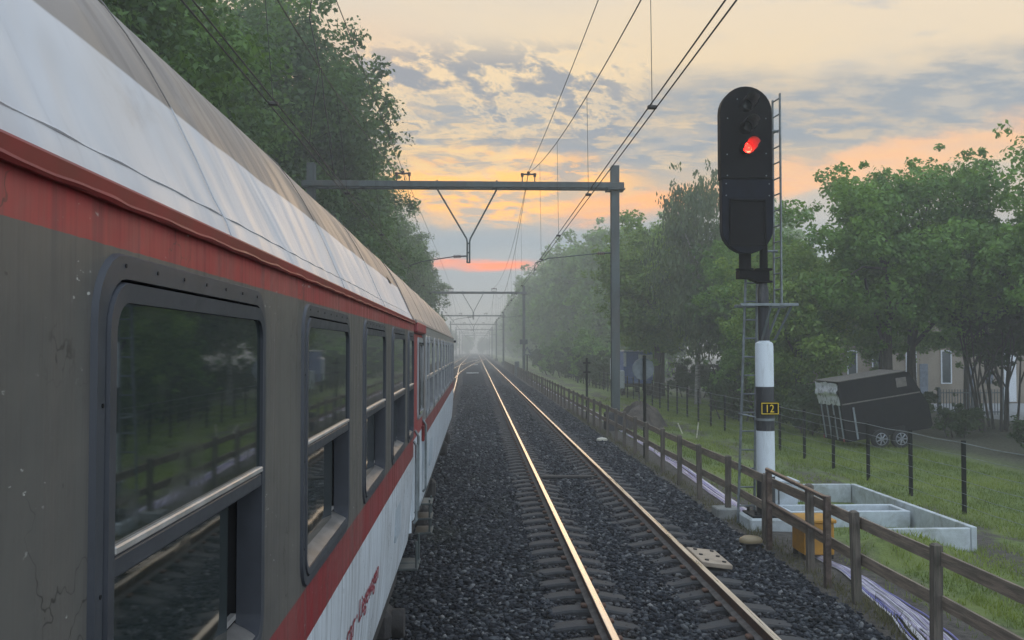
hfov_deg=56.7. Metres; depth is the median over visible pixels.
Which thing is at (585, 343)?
shrub
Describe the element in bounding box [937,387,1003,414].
picket fence
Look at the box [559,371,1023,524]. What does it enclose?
wire fence
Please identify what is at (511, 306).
roadside tree
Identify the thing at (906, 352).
window
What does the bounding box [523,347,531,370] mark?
triangle sign
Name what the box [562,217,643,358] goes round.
roadside tree
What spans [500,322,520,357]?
roadside tree
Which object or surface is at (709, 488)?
cable bundle
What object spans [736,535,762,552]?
ballast marker
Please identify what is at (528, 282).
roadside tree
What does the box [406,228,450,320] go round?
oak tree
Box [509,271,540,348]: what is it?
roadside tree
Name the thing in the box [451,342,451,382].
window
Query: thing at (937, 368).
apartment building
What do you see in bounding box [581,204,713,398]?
lime tree
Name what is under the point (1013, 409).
path
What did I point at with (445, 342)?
window
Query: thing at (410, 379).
window
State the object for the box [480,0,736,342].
overhead line
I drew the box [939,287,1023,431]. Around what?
multistem shrub
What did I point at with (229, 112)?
oak tree
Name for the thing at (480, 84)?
sky
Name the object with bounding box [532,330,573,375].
shrub
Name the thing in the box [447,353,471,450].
railway track
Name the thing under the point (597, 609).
railway track
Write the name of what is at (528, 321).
roadside tree
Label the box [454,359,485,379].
crossover track
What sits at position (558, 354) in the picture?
shrub
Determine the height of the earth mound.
1.161 m
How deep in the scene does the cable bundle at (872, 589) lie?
11.21 m
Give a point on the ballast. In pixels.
(475, 404)
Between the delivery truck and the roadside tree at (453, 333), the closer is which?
the delivery truck
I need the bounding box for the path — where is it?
[932,403,1023,420]
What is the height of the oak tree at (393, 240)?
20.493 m
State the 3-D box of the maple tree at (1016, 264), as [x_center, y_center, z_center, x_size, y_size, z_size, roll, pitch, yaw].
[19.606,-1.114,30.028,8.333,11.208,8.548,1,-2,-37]
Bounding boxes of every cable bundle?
[533,381,746,511]
[815,555,958,639]
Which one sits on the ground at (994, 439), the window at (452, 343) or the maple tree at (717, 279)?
the maple tree at (717, 279)
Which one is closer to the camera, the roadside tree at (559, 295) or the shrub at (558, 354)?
the shrub at (558, 354)
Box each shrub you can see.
[528,339,554,371]
[530,347,557,373]
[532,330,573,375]
[546,338,571,377]
[556,337,590,380]
[559,329,610,382]
[572,340,610,386]
[579,356,610,388]
[608,344,672,390]
[663,349,716,397]
[701,354,720,396]
[702,347,752,410]
[702,361,753,421]
[703,340,794,410]
[731,355,815,420]
[774,369,822,434]
[919,387,941,415]
[930,393,989,437]
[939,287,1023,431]
[944,284,1023,428]
[1006,414,1023,447]
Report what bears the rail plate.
on the railway track at (597, 609)
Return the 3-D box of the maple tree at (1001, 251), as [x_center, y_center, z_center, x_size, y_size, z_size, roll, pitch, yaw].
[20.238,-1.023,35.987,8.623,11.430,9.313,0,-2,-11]
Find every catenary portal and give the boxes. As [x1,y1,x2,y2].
[301,162,627,430]
[422,286,526,376]
[441,311,504,364]
[449,321,497,360]
[455,327,492,358]
[459,331,489,356]
[461,334,487,355]
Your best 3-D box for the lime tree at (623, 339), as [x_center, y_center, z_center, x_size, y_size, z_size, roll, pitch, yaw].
[10.695,-0.512,64.976,8.436,12.051,8.586,0,-2,-10]
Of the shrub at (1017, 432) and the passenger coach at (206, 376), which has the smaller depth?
the passenger coach at (206, 376)
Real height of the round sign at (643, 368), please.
2.950 m
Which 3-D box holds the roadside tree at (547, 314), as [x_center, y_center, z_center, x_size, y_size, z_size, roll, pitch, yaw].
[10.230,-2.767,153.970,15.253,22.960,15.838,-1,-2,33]
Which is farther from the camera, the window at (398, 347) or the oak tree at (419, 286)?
the oak tree at (419, 286)
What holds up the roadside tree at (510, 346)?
on the ground at (994, 439)
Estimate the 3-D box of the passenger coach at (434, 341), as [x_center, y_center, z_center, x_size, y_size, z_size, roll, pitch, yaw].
[-2.642,1.226,17.473,2.890,4.074,16.180,0,-2,-2]
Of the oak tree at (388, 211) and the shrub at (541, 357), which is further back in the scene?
the shrub at (541, 357)
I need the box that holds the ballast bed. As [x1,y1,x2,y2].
[389,353,884,639]
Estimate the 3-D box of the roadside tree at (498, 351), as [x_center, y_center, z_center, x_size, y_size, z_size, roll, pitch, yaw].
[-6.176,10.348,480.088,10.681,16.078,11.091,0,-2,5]
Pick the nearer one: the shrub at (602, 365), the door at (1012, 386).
the door at (1012, 386)
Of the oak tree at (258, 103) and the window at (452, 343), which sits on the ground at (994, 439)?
the oak tree at (258, 103)
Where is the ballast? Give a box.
[389,384,894,639]
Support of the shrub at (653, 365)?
on the ground at (994, 439)
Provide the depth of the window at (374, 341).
5.69 m
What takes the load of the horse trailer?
on the ground at (994, 439)
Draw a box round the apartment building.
[801,297,1023,403]
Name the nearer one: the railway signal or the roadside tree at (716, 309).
the railway signal
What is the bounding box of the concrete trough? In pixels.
[779,504,909,527]
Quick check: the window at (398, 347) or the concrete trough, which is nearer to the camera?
the window at (398, 347)
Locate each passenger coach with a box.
[0,0,420,639]
[381,261,455,538]
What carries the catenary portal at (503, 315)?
on the ground at (994, 439)
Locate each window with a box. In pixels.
[86,253,265,639]
[300,304,349,586]
[337,319,385,503]
[374,327,405,464]
[400,331,413,442]
[426,336,428,417]
[429,336,433,413]
[434,338,437,406]
[438,339,440,400]
[441,340,443,395]
[444,341,446,392]
[447,341,448,388]
[449,342,450,385]
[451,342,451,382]
[452,343,453,381]
[847,350,857,373]
[906,352,916,375]
[940,350,951,383]
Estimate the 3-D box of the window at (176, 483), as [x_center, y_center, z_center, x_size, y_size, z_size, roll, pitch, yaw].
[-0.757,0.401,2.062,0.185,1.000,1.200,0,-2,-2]
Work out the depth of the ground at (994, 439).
22.23 m
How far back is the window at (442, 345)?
16.91 m
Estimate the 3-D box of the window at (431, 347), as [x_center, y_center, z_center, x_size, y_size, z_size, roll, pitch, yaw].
[-1.099,0.721,12.551,0.071,1.000,1.100,0,-2,-2]
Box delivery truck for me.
[610,350,652,394]
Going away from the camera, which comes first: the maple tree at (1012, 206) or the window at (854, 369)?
the maple tree at (1012, 206)
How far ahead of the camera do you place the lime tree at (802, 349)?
37.03 m
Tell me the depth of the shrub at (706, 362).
48.36 m
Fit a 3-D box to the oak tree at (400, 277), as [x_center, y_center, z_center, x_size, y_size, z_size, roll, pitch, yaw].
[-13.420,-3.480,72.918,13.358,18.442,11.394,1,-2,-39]
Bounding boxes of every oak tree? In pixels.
[98,0,294,124]
[130,0,270,149]
[150,0,320,184]
[201,0,414,285]
[281,66,429,275]
[345,144,402,263]
[382,178,428,279]
[383,219,416,286]
[391,203,437,307]
[393,213,433,298]
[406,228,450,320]
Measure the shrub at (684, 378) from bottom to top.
3.674 m
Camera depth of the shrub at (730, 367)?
46.66 m
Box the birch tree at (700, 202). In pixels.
[640,159,728,404]
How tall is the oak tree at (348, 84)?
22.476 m
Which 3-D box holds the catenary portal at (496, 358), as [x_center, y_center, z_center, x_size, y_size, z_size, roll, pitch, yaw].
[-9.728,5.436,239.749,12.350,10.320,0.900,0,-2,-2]
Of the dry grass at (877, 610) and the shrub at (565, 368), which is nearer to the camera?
the dry grass at (877, 610)
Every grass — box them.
[559,396,1023,639]
[564,408,927,639]
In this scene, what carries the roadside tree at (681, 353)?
on the ground at (994, 439)
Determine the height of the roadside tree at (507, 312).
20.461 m
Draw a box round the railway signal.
[717,86,798,531]
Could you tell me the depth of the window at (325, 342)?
3.81 m
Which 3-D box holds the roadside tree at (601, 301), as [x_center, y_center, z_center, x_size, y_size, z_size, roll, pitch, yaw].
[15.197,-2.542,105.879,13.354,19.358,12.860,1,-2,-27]
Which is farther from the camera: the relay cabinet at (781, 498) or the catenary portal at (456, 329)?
the catenary portal at (456, 329)
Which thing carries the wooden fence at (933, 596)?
on the ground at (994, 439)
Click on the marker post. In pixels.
(586, 363)
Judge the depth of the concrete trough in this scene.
16.49 m
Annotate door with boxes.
[412,334,424,520]
[1004,353,1016,401]
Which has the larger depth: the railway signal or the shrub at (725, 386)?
the shrub at (725, 386)
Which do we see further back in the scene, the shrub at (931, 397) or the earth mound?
the shrub at (931, 397)
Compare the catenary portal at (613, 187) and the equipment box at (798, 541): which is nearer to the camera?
the equipment box at (798, 541)
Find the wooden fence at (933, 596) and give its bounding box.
[504,361,1023,639]
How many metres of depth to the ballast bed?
12.39 m
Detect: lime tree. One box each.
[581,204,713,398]
[604,226,702,395]
[712,228,868,429]
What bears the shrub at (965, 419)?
on the ground at (994, 439)
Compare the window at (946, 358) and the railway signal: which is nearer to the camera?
the railway signal
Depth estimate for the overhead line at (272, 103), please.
15.19 m
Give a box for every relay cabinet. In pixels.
[515,361,518,375]
[775,476,799,504]
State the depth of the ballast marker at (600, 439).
29.83 m
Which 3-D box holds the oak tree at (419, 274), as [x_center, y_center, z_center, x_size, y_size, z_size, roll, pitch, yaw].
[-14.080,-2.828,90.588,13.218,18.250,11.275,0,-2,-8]
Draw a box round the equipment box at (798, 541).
[792,513,836,559]
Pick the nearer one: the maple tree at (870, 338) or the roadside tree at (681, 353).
the maple tree at (870, 338)
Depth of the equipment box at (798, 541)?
13.82 m
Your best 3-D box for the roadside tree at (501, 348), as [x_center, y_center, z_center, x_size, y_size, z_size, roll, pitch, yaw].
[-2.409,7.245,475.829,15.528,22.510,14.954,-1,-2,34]
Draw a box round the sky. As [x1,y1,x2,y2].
[200,0,1023,357]
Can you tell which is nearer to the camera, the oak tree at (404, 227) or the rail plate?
the rail plate
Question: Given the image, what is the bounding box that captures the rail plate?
[686,547,732,569]
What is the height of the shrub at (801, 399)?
2.756 m
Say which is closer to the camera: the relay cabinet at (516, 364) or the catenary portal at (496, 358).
the relay cabinet at (516, 364)
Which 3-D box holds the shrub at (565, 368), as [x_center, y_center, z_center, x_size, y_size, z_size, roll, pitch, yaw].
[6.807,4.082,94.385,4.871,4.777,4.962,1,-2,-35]
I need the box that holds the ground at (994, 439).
[454,354,1023,639]
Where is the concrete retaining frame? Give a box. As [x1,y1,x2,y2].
[798,484,976,551]
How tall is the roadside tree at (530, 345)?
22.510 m
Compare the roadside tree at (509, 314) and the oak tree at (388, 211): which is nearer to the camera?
the oak tree at (388, 211)
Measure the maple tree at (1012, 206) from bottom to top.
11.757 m
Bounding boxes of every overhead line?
[181,0,467,338]
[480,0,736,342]
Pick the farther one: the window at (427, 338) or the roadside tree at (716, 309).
the roadside tree at (716, 309)
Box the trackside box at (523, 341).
[520,339,527,343]
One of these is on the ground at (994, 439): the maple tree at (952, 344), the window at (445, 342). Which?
the maple tree at (952, 344)
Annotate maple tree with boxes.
[691,228,838,415]
[775,160,1017,369]
[810,143,1023,383]
[838,282,937,370]
[916,284,997,409]
[922,163,1023,336]
[937,186,1023,332]
[975,119,1023,306]
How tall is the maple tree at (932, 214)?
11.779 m
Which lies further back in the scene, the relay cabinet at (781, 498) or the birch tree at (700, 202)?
the birch tree at (700, 202)
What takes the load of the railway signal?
on the ground at (994, 439)
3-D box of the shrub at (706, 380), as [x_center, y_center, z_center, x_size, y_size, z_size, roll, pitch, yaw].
[12.654,3.545,55.489,3.372,3.307,3.436,1,-2,-17]
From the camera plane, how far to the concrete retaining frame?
16.11 m
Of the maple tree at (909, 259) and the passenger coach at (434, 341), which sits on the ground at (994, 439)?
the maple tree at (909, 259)
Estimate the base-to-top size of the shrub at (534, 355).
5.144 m
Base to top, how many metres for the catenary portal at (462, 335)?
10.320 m
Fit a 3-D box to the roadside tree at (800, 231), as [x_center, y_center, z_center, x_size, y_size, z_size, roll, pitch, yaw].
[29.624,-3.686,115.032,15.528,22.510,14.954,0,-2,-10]
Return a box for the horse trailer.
[815,369,932,447]
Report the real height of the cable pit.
0.300 m
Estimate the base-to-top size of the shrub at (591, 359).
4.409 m
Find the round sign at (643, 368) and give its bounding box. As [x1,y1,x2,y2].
[632,356,653,457]
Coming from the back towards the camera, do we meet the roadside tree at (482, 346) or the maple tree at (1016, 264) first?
the roadside tree at (482, 346)
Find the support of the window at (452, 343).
in the passenger coach at (434, 341)
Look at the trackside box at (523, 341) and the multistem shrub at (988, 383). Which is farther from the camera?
the trackside box at (523, 341)
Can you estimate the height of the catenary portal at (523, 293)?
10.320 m
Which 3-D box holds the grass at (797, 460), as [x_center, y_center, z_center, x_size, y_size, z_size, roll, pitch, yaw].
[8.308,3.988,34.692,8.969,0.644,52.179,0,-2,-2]
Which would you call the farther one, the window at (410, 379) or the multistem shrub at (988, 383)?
the multistem shrub at (988, 383)
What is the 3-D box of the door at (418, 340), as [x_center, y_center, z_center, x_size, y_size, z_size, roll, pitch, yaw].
[-1.052,1.106,10.344,0.125,1.900,1.490,0,-2,-2]
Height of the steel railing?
1.270 m
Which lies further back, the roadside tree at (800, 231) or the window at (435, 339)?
the roadside tree at (800, 231)
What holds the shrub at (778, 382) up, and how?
on the ground at (994, 439)
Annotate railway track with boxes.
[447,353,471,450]
[478,354,806,639]
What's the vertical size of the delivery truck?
3.143 m
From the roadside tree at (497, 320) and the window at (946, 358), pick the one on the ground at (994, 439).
the roadside tree at (497, 320)
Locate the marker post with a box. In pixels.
[583,358,590,417]
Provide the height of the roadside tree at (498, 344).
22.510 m
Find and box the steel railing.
[765,467,831,587]
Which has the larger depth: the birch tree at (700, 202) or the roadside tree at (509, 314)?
the roadside tree at (509, 314)
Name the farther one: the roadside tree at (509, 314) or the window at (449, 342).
the roadside tree at (509, 314)
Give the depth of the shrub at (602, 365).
75.48 m
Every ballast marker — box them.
[597,437,606,441]
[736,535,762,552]
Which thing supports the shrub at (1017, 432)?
on the ground at (994, 439)
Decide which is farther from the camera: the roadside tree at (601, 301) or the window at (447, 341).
the roadside tree at (601, 301)
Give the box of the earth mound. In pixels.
[623,401,668,430]
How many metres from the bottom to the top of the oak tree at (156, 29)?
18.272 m
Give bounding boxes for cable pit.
[712,505,736,519]
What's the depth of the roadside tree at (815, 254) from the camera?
67.71 m
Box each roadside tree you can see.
[449,329,460,349]
[476,337,488,353]
[489,330,505,354]
[493,313,508,354]
[493,316,511,353]
[494,311,516,356]
[499,294,525,353]
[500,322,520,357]
[502,290,532,359]
[502,297,521,358]
[506,311,534,361]
[509,271,538,360]
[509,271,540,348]
[515,257,546,344]
[515,265,552,348]
[520,233,589,346]
[538,238,605,346]
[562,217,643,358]
[580,211,688,377]
[665,224,705,375]
[684,223,815,404]
[711,198,814,347]
[715,222,818,353]
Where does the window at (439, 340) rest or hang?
in the passenger coach at (434, 341)

